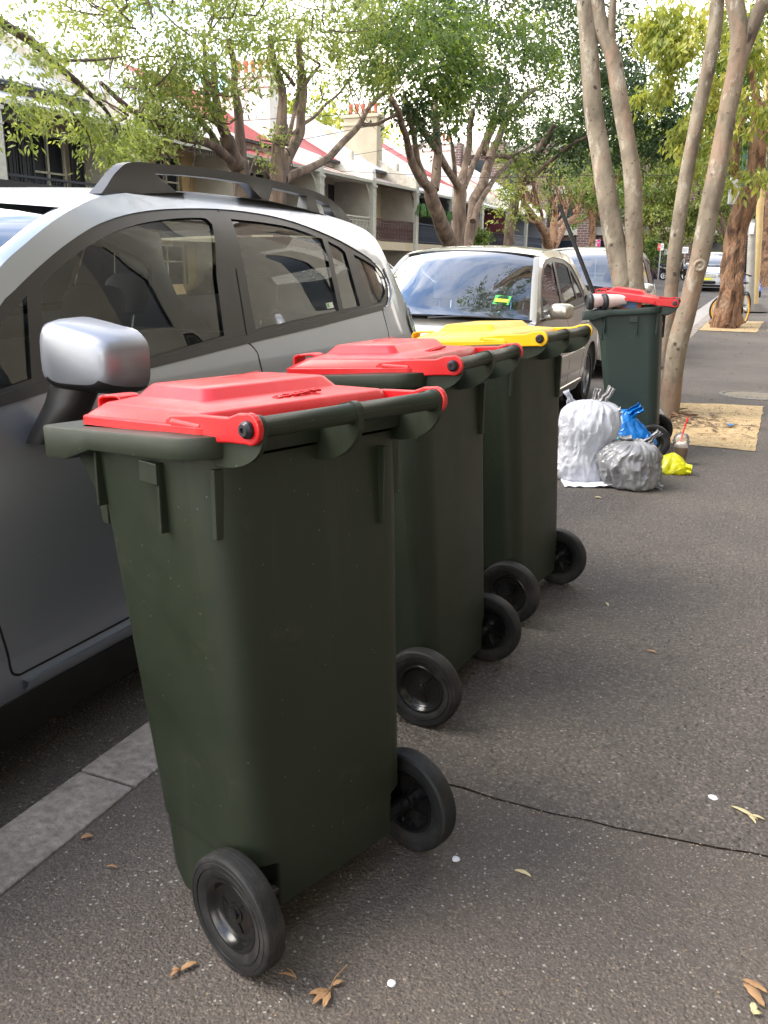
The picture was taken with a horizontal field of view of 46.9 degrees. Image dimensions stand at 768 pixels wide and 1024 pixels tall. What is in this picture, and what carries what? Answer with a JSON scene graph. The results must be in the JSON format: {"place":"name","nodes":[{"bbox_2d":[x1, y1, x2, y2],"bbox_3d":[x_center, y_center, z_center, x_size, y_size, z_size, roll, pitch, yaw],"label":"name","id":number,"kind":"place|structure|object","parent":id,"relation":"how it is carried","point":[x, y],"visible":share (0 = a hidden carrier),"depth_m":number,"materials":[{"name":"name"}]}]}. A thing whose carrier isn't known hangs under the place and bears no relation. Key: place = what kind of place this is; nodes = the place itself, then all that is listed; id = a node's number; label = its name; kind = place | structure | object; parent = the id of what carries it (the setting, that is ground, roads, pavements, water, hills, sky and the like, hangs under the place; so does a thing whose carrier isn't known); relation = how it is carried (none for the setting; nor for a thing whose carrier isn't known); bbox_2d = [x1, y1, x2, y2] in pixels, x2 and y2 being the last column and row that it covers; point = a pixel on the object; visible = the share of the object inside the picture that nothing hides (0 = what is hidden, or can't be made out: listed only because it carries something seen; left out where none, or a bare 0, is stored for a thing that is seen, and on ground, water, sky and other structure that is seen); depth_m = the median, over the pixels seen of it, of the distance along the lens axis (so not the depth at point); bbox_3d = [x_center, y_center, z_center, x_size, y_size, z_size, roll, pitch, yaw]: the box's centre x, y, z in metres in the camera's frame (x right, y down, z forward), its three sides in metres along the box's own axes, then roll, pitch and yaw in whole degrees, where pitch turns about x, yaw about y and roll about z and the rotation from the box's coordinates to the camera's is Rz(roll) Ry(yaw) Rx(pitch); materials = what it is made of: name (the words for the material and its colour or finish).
{"place":"outdoors","nodes":[
{"label":"outdoors","id":0,"kind":"place"},
{"bbox_2d":[0,771,767,1023],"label":"footpath","id":1,"kind":"structure","parent":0,"point":[73,938],"depth_m":1.80,"materials":[{"name":"asphalt"}]},
{"bbox_2d":[170,961,197,976],"bbox_3d":[-0.386,0.874,1.699,0.060,0.007,0.017,-10,19,-33],"label":"fallen leaf","id":2,"kind":"object","parent":1,"relation":"on","point":[184,966],"visible":1,"depth_m":1.70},
{"bbox_2d":[43,370,455,976],"bbox_3d":[-0.258,0.260,1.887,0.659,1.092,0.580,15,21,40],"label":"wheelie bin","id":3,"kind":"object","parent":1,"relation":"on","point":[249,518],"visible":1,"depth_m":1.69,"materials":[{"name":"green plastic"}]},
{"bbox_2d":[279,968,296,978],"bbox_3d":[-0.182,0.881,1.686,0.020,0.007,0.033,-14,22,-43],"label":"fallen leaf","id":4,"kind":"object","parent":1,"relation":"on","point":[290,974],"visible":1,"depth_m":1.69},
{"bbox_2d":[308,964,346,1006],"bbox_3d":[-0.094,0.889,1.659,0.045,0.007,0.109,15,21,42],"label":"fallen leaf","id":5,"kind":"object","parent":1,"relation":"on","point":[323,993],"visible":1,"depth_m":1.64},
{"bbox_2d":[387,979,395,986],"bbox_3d":[0.014,0.890,1.675,0.017,0.005,0.017,7,17,22],"label":"gum blob","id":6,"kind":"object","parent":1,"relation":"on","point":[391,982],"visible":1,"depth_m":1.67,"materials":[{"name":"grey"}]},
{"bbox_2d":[515,869,530,876],"bbox_3d":[0.310,0.805,1.977,0.040,0.007,0.012,7,17,22],"label":"fallen leaf","id":7,"kind":"object","parent":1,"relation":"on","point":[523,871],"visible":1,"depth_m":1.98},
{"bbox_2d":[449,784,767,856],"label":"joint strip","id":8,"kind":"object","parent":1,"relation":"on","point":[715,847],"depth_m":2.16,"materials":[{"name":"rubber"}]},
{"bbox_2d":[742,978,767,1007],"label":"fallen leaf","id":9,"kind":"object","parent":1,"relation":"on","point":[754,992],"visible":1,"depth_m":1.66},
{"bbox_2d":[750,1002,761,1014],"bbox_3d":[0.678,0.910,1.622,0.018,0.007,0.031,-2,16,-9],"label":"fallen leaf","id":10,"kind":"object","parent":1,"relation":"on","point":[753,1007],"visible":1,"depth_m":1.62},
{"bbox_2d":[0,0,767,148],"label":"sky","id":11,"kind":"structure","parent":0,"point":[49,34],"materials":[{"name":"white"}]},
{"bbox_2d":[397,379,767,854],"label":"footpath","id":12,"kind":"structure","parent":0,"point":[563,626],"depth_m":2.94,"materials":[{"name":"asphalt"}]},
{"bbox_2d":[9,377,767,1018],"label":"grit","id":13,"kind":"object","parent":12,"relation":"on","point":[549,807],"visible":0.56,"depth_m":2.08,"materials":[{"name":"beige"}]},
{"bbox_2d":[280,336,522,726],"bbox_3d":[0.051,0.012,2.781,0.659,1.092,0.580,9,18,27],"label":"wheelie bin","id":14,"kind":"object","parent":12,"relation":"on","point":[452,617],"visible":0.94,"depth_m":2.57,"materials":[{"name":"green plastic"}]},
{"bbox_2d":[412,320,592,621],"bbox_3d":[0.429,-0.200,3.538,0.666,1.098,0.586,10,18,30],"label":"wheelie bin","id":15,"kind":"object","parent":12,"relation":"on","point":[528,545],"visible":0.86,"depth_m":3.32,"materials":[{"name":"green plastic"}]},
{"bbox_2d":[561,479,611,486],"bbox_3d":[1.260,-0.190,5.496,0.300,0.028,0.200,2,16,3],"label":"paper sheet","id":16,"kind":"object","parent":12,"relation":"on","point":[566,483],"visible":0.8,"depth_m":5.46,"materials":[{"name":"white"}]},
{"bbox_2d":[557,385,622,481],"bbox_3d":[1.284,-0.503,5.586,0.421,0.603,0.373,7,17,22],"label":"rubbish bag","id":17,"kind":"object","parent":12,"relation":"on","point":[589,429],"visible":0.81,"depth_m":5.47,"materials":[{"name":"white plastic"}]},
{"bbox_2d":[595,429,663,491],"bbox_3d":[1.516,-0.331,5.433,0.423,0.384,0.367,7,17,22],"label":"rubbish bag","id":18,"kind":"object","parent":12,"relation":"on","point":[626,462],"visible":1,"depth_m":5.32,"materials":[{"name":"grey plastic"}]},
{"bbox_2d":[582,286,680,454],"bbox_3d":[1.777,-1.024,6.399,0.669,1.164,0.589,6,17,18],"label":"wheelie bin","id":19,"kind":"object","parent":12,"relation":"on","point":[630,339],"visible":0.66,"depth_m":6.15,"materials":[{"name":"green plastic"}]},
{"bbox_2d":[557,204,600,309],"bbox_3d":[1.408,-1.821,6.362,0.370,0.740,0.040,4,16,12],"label":"black tube","id":20,"kind":"object","parent":19,"relation":"in","point":[577,251],"visible":0.74,"depth_m":6.34,"materials":[{"name":"black"}]},
{"bbox_2d":[584,293,602,309],"bbox_3d":[1.478,-1.454,6.090,0.174,0.116,0.116,-6,16,-3],"label":"coffee cup","id":21,"kind":"object","parent":19,"relation":"on","point":[591,301],"visible":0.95,"depth_m":6.05,"materials":[{"name":"white paper"}]},
{"bbox_2d":[600,293,626,309],"bbox_3d":[1.574,-1.451,6.086,0.174,0.116,0.116,-7,17,-7],"label":"coffee cup","id":22,"kind":"object","parent":19,"relation":"on","point":[612,300],"visible":0.91,"depth_m":6.05,"materials":[{"name":"white paper"}]},
{"bbox_3d":[1.815,-1.293,6.331,0.336,0.356,0.370,7,17,22],"label":"rubbish bag","id":23,"kind":"object","parent":19,"relation":"in","visible":0},
{"bbox_2d":[617,301,642,308],"bbox_3d":[1.688,-1.460,6.194,0.220,0.072,0.082,18,19,9],"label":"food carton","id":24,"kind":"object","parent":23,"relation":"on","point":[630,304],"visible":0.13,"depth_m":6.15,"materials":[{"name":"blue"}]},
{"bbox_2d":[617,402,657,445],"bbox_3d":[1.634,-0.520,5.923,0.397,0.462,0.317,7,17,22],"label":"rubbish bag","id":25,"kind":"object","parent":12,"relation":"on","point":[633,425],"visible":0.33,"depth_m":5.82,"materials":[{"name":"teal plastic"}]},
{"bbox_2d":[662,452,692,474],"bbox_3d":[1.881,-0.328,5.842,0.301,0.140,0.199,7,17,22],"label":"rubbish bag","id":26,"kind":"object","parent":12,"relation":"on","point":[674,463],"visible":0.82,"depth_m":5.77,"materials":[{"name":"yellow plastic"}]},
{"bbox_2d":[672,417,690,460],"bbox_3d":[2.032,-0.489,6.051,0.120,0.327,0.120,2,16,3],"label":"iced drink cup","id":27,"kind":"object","parent":12,"relation":"on","point":[680,448],"visible":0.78,"depth_m":6.04,"materials":[{"name":"beige"}]},
{"bbox_2d":[670,403,763,450],"bbox_3d":[2.606,-0.822,7.846,1.382,0.001,2.402,7,17,22],"label":"tree pit","id":28,"kind":"object","parent":12,"relation":"on","point":[730,436],"visible":0.52,"depth_m":7.49,"materials":[{"name":"gravel"}]},
{"bbox_2d":[576,0,647,304],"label":"street tree","id":29,"kind":"object","parent":28,"relation":"on","point":[624,253],"visible":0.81,"depth_m":7.81,"materials":[{"name":"brown plant"}]},
{"bbox_2d":[660,0,767,418],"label":"street tree","id":30,"kind":"object","parent":28,"relation":"on","point":[743,31],"visible":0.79,"depth_m":7.47,"materials":[{"name":"brown plant"}]},
{"bbox_2d":[667,410,762,438],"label":"bark mulch","id":31,"kind":"object","parent":28,"relation":"on","point":[684,420],"visible":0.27,"depth_m":7.65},
{"bbox_2d":[673,322,767,446],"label":"pit gravel","id":32,"kind":"structure","parent":28,"relation":"on","point":[722,411],"depth_m":7.76,"materials":[{"name":"gravel"}]},
{"bbox_2d":[718,391,767,399],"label":"manhole cover","id":33,"kind":"object","parent":12,"relation":"on","point":[753,395],"visible":1,"depth_m":9.40,"materials":[{"name":"concrete"}]},
{"bbox_2d":[731,805,764,823],"bbox_3d":[0.904,0.748,2.204,0.035,0.007,0.081,-8,18,-28],"label":"fallen leaf","id":34,"kind":"object","parent":12,"relation":"on","point":[752,816],"visible":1,"depth_m":2.19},
{"bbox_2d":[476,276,719,400],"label":"road","id":35,"kind":"structure","parent":0,"point":[708,294],"depth_m":34.87,"materials":[{"name":"asphalt"}]},
{"bbox_2d":[0,0,169,180],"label":"street tree","id":36,"kind":"object","parent":35,"relation":"on","point":[51,62],"visible":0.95,"depth_m":9.77,"materials":[{"name":"green plant"}]},
{"bbox_2d":[0,162,415,749],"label":"crossover car","id":37,"kind":"object","parent":35,"relation":"on","point":[70,351],"visible":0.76,"depth_m":2.80,"materials":[{"name":"grey paint"}]},
{"bbox_2d":[0,375,603,828],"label":"road gutter","id":38,"kind":"object","parent":35,"relation":"on","point":[42,761],"depth_m":2.73,"materials":[{"name":"concrete"}]},
{"bbox_2d":[287,79,353,129],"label":"background tree","id":39,"kind":"object","parent":35,"relation":"on","point":[327,120],"visible":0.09,"depth_m":51.25,"materials":[{"name":"green plant"}]},
{"bbox_2d":[374,262,415,300],"bbox_3d":[-0.611,-5.296,21.121,2.054,1.457,4.646,7,17,22],"label":"sedan car","id":40,"kind":"object","parent":35,"relation":"on","point":[380,275],"visible":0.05,"depth_m":21.64,"materials":[{"name":"blue paint"}]},
{"bbox_2d":[382,245,598,400],"bbox_3d":[0.888,-1.728,8.490,2.065,1.606,4.646,7,17,22],"label":"sedan car","id":41,"kind":"object","parent":35,"relation":"on","point":[528,286],"visible":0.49,"depth_m":8.82,"materials":[{"name":"beige paint"}]},
{"bbox_2d":[497,247,655,365],"bbox_3d":[3.050,-3.144,13.436,2.087,1.701,4.646,7,17,22],"label":"hatchback car","id":42,"kind":"object","parent":35,"relation":"on","point":[599,253],"visible":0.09,"depth_m":13.26,"materials":[{"name":"grey paint"}]},
{"bbox_2d":[594,239,600,278],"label":"parking sign","id":43,"kind":"object","parent":35,"relation":"on","point":[597,242],"visible":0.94,"depth_m":49.34,"materials":[{"name":"red metal"}]},
{"bbox_2d":[538,89,660,278],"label":"street tree","id":44,"kind":"object","parent":35,"relation":"on","point":[593,216],"visible":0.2,"depth_m":48.83,"materials":[{"name":"green plant"}]},
{"bbox_2d":[643,235,668,271],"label":"shrub","id":45,"kind":"object","parent":35,"relation":"on","point":[651,252],"visible":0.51,"depth_m":51.80,"materials":[{"name":"green plant"}]},
{"bbox_2d":[652,268,664,278],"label":"shrub","id":46,"kind":"object","parent":35,"relation":"on","point":[655,273],"visible":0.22,"depth_m":51.18,"materials":[{"name":"plant"}]},
{"bbox_2d":[657,243,663,281],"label":"parking sign","id":47,"kind":"object","parent":35,"relation":"on","point":[660,246],"visible":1,"depth_m":46.31,"materials":[{"name":"silver metal"}]},
{"bbox_2d":[659,256,684,280],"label":"motor scooter","id":48,"kind":"object","parent":35,"relation":"on","point":[662,268],"visible":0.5,"depth_m":49.22,"materials":[{"name":"black"}]},
{"bbox_2d":[682,247,688,264],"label":"parking sign","id":49,"kind":"object","parent":35,"relation":"on","point":[684,250],"visible":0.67,"depth_m":52.21,"materials":[{"name":"silver metal"}]},
{"bbox_2d":[683,251,722,279],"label":"wagon car","id":50,"kind":"object","parent":35,"relation":"on","point":[685,268],"visible":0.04,"depth_m":42.53,"materials":[{"name":"black paint"}]},
{"bbox_2d":[686,255,721,286],"bbox_3d":[14.064,-10.298,38.054,2.054,1.457,4.646,7,17,22],"label":"sedan car","id":51,"kind":"object","parent":35,"relation":"on","point":[712,277],"visible":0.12,"depth_m":36.16,"materials":[{"name":"white paint"}]},
{"bbox_2d":[693,296,717,325],"bbox_3d":[10.745,-6.757,28.636,0.494,0.536,31.500,7,17,22],"label":"concrete gutter","id":52,"kind":"object","parent":35,"relation":"on","point":[702,312],"depth_m":24.36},
{"bbox_2d":[683,286,767,383],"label":"sidewalk","id":53,"kind":"structure","parent":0,"point":[750,347],"depth_m":13.63,"materials":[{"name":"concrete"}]},
{"bbox_2d":[646,0,767,287],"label":"street tree","id":54,"kind":"object","parent":53,"relation":"on","point":[764,267],"visible":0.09,"depth_m":27.39,"materials":[{"name":"green plant"}]},
{"bbox_2d":[699,321,763,331],"bbox_3d":[7.364,-3.931,18.669,1.140,0.051,3.000,7,17,22],"label":"tree pit","id":55,"kind":"object","parent":53,"relation":"on","point":[746,324],"visible":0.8,"depth_m":18.00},
{"bbox_2d":[618,0,767,328],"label":"street tree","id":56,"kind":"object","parent":55,"relation":"on","point":[670,42],"visible":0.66,"depth_m":16.77,"materials":[{"name":"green plant"}]},
{"bbox_2d":[709,274,751,322],"bbox_3d":[7.523,-4.500,18.793,0.633,1.077,1.458,14,21,40],"label":"bicycle","id":57,"kind":"object","parent":55,"relation":"on","point":[747,295],"visible":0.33,"depth_m":18.97,"materials":[{"name":"yellow"}]},
{"bbox_2d":[727,177,739,204],"bbox_3d":[9.980,-7.657,25.219,0.600,3.646,0.312,7,17,22],"label":"switch box","id":58,"kind":"object","parent":53,"relation":"on","point":[730,196],"visible":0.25,"depth_m":24.81,"materials":[{"name":"grey"}]},
{"bbox_2d":[729,179,739,202],"bbox_3d":[9.939,-8.999,24.697,0.520,0.700,0.012,7,17,22],"label":"box door","id":59,"kind":"structure","parent":58,"relation":"in","point":[734,182],"depth_m":24.75,"materials":[{"name":"grey metal"}]},
{"bbox_2d":[740,137,748,190],"bbox_3d":[9.642,-7.843,24.026,0.210,4.479,0.124,7,17,22],"label":"lamp post","id":60,"kind":"object","parent":53,"relation":"on","point":[745,155],"visible":0.11,"depth_m":23.58,"materials":[{"name":"metal"}]},
{"bbox_2d":[745,219,755,308],"bbox_3d":[8.906,-5.992,21.466,0.354,2.102,0.230,7,17,22],"label":"power pole","id":61,"kind":"object","parent":53,"relation":"on","point":[750,268],"visible":0.76,"depth_m":21.40,"materials":[{"name":"grey concrete"}]},
{"bbox_2d":[744,19,767,311],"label":"power pole","id":62,"kind":"object","parent":53,"relation":"on","point":[759,229],"visible":0.46,"depth_m":22.30,"materials":[{"name":"wood"}]},
{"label":"yard ground","id":63,"kind":"structure","parent":0,"visible":0},
{"bbox_2d":[0,103,7,179],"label":"terrace house","id":64,"kind":"structure","parent":63,"relation":"on","point":[3,170],"depth_m":18.07,"materials":[{"name":"white"}]},
{"bbox_2d":[0,29,146,285],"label":"terrace house","id":65,"kind":"structure","parent":63,"relation":"on","point":[55,165],"depth_m":21.50,"materials":[{"name":"white"}]},
{"bbox_2d":[32,132,67,186],"bbox_3d":[-8.204,-8.148,21.630,0.100,2.040,1.196,7,17,22],"label":"window","id":66,"kind":"structure","parent":65,"relation":"in","point":[52,164],"depth_m":21.62,"materials":[{"name":"black"}]},
{"bbox_2d":[22,34,248,294],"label":"terrace house","id":67,"kind":"structure","parent":63,"relation":"on","point":[187,260],"depth_m":26.35,"materials":[{"name":"white"}]},
{"bbox_2d":[155,154,179,190],"bbox_3d":[-6.346,-9.477,25.709,0.100,1.650,1.222,7,17,22],"label":"window","id":68,"kind":"structure","parent":67,"relation":"in","point":[173,181],"depth_m":25.90,"materials":[{"name":"black"}]},
{"bbox_2d":[162,244,185,283],"bbox_3d":[-6.430,-7.326,26.182,0.100,1.150,1.692,7,17,22],"label":"window","id":69,"kind":"structure","parent":67,"relation":"in","point":[173,254],"depth_m":26.58,"materials":[{"name":"black"}]},
{"bbox_2d":[171,84,642,124],"bbox_3d":[1.742,-13.096,28.216,20.773,3.324,0.019,-9,18,-31],"label":"overhead cable","id":70,"kind":"object","parent":67,"relation":"attached to","point":[394,111],"visible":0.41,"depth_m":28.88,"materials":[{"name":"grey plastic"}]},
{"bbox_2d":[191,58,646,161],"bbox_3d":[2.420,-13.512,29.099,18.540,4.856,0.019,-6,17,-22],"label":"overhead cable","id":71,"kind":"object","parent":67,"relation":"attached to","point":[463,106],"visible":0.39,"depth_m":29.48,"materials":[{"name":"grey plastic"}]},
{"bbox_2d":[125,59,325,237],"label":"terrace house","id":72,"kind":"structure","parent":63,"relation":"on","point":[313,181],"depth_m":30.40,"materials":[{"name":"white"}]},
{"bbox_2d":[250,171,264,177],"bbox_3d":[-4.395,-10.678,30.055,0.100,1.650,1.300,7,17,22],"label":"window","id":73,"kind":"structure","parent":72,"relation":"in","point":[262,175],"depth_m":30.10,"materials":[{"name":"black"}]},
{"bbox_2d":[220,94,377,238],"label":"terrace house","id":74,"kind":"structure","parent":63,"relation":"on","point":[352,195],"depth_m":34.51,"materials":[{"name":"white"}]},
{"bbox_2d":[343,171,678,177],"bbox_3d":[3.223,-12.556,32.640,15.651,0.474,0.018,5,16,13],"label":"overhead cable","id":75,"kind":"object","parent":74,"relation":"attached to","point":[494,177],"visible":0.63,"depth_m":32.47,"materials":[{"name":"grey plastic"}]},
{"bbox_2d":[287,103,419,281],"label":"terrace house","id":76,"kind":"structure","parent":63,"relation":"on","point":[397,204],"depth_m":38.53,"materials":[{"name":"beige"}]},
{"bbox_2d":[356,91,691,154],"bbox_3d":[6.856,-14.586,32.220,21.850,2.440,0.018,10,18,29],"label":"overhead cable","id":77,"kind":"object","parent":76,"relation":"attached to","point":[504,129],"visible":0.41,"depth_m":33.03,"materials":[{"name":"grey plastic"}]},
{"bbox_2d":[318,105,403,146],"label":"background tree","id":78,"kind":"object","parent":63,"relation":"on","point":[386,135],"visible":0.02,"depth_m":66.22,"materials":[{"name":"green plant"}]},
{"bbox_2d":[325,125,453,279],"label":"terrace house","id":79,"kind":"structure","parent":63,"relation":"on","point":[428,238],"depth_m":42.45,"materials":[{"name":"white"}]},
{"bbox_2d":[414,203,430,217],"bbox_3d":[1.651,-13.534,38.730,1.143,1.253,1.275,-4,16,-16],"label":"hanging fern","id":80,"kind":"object","parent":79,"relation":"hanging from","point":[424,211],"visible":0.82,"depth_m":38.47,"materials":[{"name":"plant"}]},
{"bbox_2d":[445,198,452,221],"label":"hanging fern","id":81,"kind":"object","parent":79,"relation":"hanging from","point":[449,216],"visible":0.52,"depth_m":41.65,"materials":[{"name":"plant"}]},
{"bbox_2d":[382,134,484,242],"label":"terrace house","id":82,"kind":"structure","parent":63,"relation":"on","point":[426,162],"depth_m":46.98,"materials":[{"name":"white"}]},
{"bbox_2d":[518,103,586,144],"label":"background tree","id":83,"kind":"object","parent":63,"relation":"on","point":[547,122],"visible":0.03,"depth_m":77.15,"materials":[{"name":"green plant"}]},
{"bbox_2d":[404,136,767,277],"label":"apartment block","id":84,"kind":"structure","parent":63,"relation":"on","point":[581,234],"depth_m":62.42,"materials":[{"name":"brick"}]},
{"bbox_2d":[469,161,484,172],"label":"window","id":85,"kind":"structure","parent":84,"relation":"in","point":[479,166],"depth_m":64.44,"materials":[{"name":"black"}]},
{"bbox_2d":[510,162,533,181],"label":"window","id":86,"kind":"structure","parent":84,"relation":"in","point":[513,180],"depth_m":63.62,"materials":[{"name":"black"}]},
{"bbox_2d":[554,199,574,220],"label":"window","id":87,"kind":"structure","parent":84,"relation":"in","point":[569,212],"depth_m":62.76,"materials":[{"name":"black"}]},
{"bbox_2d":[558,240,575,263],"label":"window","id":88,"kind":"structure","parent":84,"relation":"in","point":[564,243],"depth_m":63.36,"materials":[{"name":"black"}]},
{"bbox_2d":[596,240,607,269],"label":"window","id":89,"kind":"structure","parent":84,"relation":"in","point":[600,264],"depth_m":62.72,"materials":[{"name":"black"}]},
{"bbox_2d":[645,241,667,270],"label":"window","id":90,"kind":"structure","parent":84,"relation":"in","point":[662,255],"depth_m":61.06,"materials":[{"name":"black"}]},
{"bbox_2d":[711,241,722,250],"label":"window","id":91,"kind":"structure","parent":84,"relation":"in","point":[716,246],"depth_m":59.51,"materials":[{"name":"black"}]},
{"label":"far footpath","id":92,"kind":"structure","parent":0,"visible":0},
{"bbox_2d":[419,150,508,244],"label":"terrace house","id":93,"kind":"structure","parent":92,"relation":"on","point":[498,236],"depth_m":51.36,"materials":[{"name":"beige"}]},
{"bbox_2d":[457,166,528,246],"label":"terrace house","id":94,"kind":"structure","parent":92,"relation":"on","point":[521,234],"depth_m":55.29,"materials":[{"name":"beige"}]},
{"bbox_2d":[468,167,546,248],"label":"terrace house","id":95,"kind":"structure","parent":92,"relation":"on","point":[534,238],"depth_m":59.52,"materials":[{"name":"white"}]},
{"bbox_2d":[607,86,680,275],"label":"street tree","id":96,"kind":"object","parent":92,"relation":"on","point":[650,185],"visible":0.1,"depth_m":54.38,"materials":[{"name":"green plant"}]},
{"bbox_2d":[623,118,725,264],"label":"street tree","id":97,"kind":"object","parent":92,"relation":"on","point":[656,211],"visible":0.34,"depth_m":53.91,"materials":[{"name":"green plant"}]},
{"bbox_2d":[669,126,767,245],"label":"street tree","id":98,"kind":"object","parent":92,"relation":"on","point":[721,227],"visible":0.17,"depth_m":51.89,"materials":[{"name":"green plant"}]},
{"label":"ground","id":99,"kind":"structure","parent":0,"visible":0},
{"bbox_2d":[0,284,744,896],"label":"kerb","id":100,"kind":"structure","parent":99,"relation":"on","point":[40,832],"depth_m":2.21,"materials":[{"name":"concrete"}]},
{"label":"footpath opposite","id":101,"kind":"structure","parent":0,"visible":0},
{"bbox_2d":[21,0,326,236],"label":"street tree","id":102,"kind":"object","parent":101,"relation":"on","point":[229,150],"visible":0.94,"depth_m":15.91,"materials":[{"name":"green plant"}]},
{"bbox_2d":[177,0,444,236],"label":"street tree","id":103,"kind":"object","parent":101,"relation":"on","point":[281,160],"visible":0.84,"depth_m":20.31,"materials":[{"name":"green plant"}]},
{"bbox_2d":[307,0,626,246],"bbox_3d":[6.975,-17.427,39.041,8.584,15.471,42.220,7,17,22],"label":"street tree","id":104,"kind":"object","parent":101,"relation":"on","point":[456,57],"visible":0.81,"depth_m":28.69,"materials":[{"name":"green plant"}]},
{"bbox_2d":[474,225,495,244],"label":"shrub","id":105,"kind":"object","parent":101,"relation":"on","point":[480,237],"visible":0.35,"depth_m":42.30,"materials":[{"name":"green plant"}]},
{"bbox_2d":[480,137,613,248],"bbox_3d":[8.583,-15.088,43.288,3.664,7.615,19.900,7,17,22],"label":"street tree","id":106,"kind":"object","parent":101,"relation":"on","point":[552,238],"visible":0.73,"depth_m":40.25,"materials":[{"name":"green plant"}]},
{"bbox_2d":[503,0,706,245],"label":"street tree","id":107,"kind":"object","parent":101,"relation":"on","point":[576,139],"visible":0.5,"depth_m":35.61,"materials":[{"name":"green plant"}]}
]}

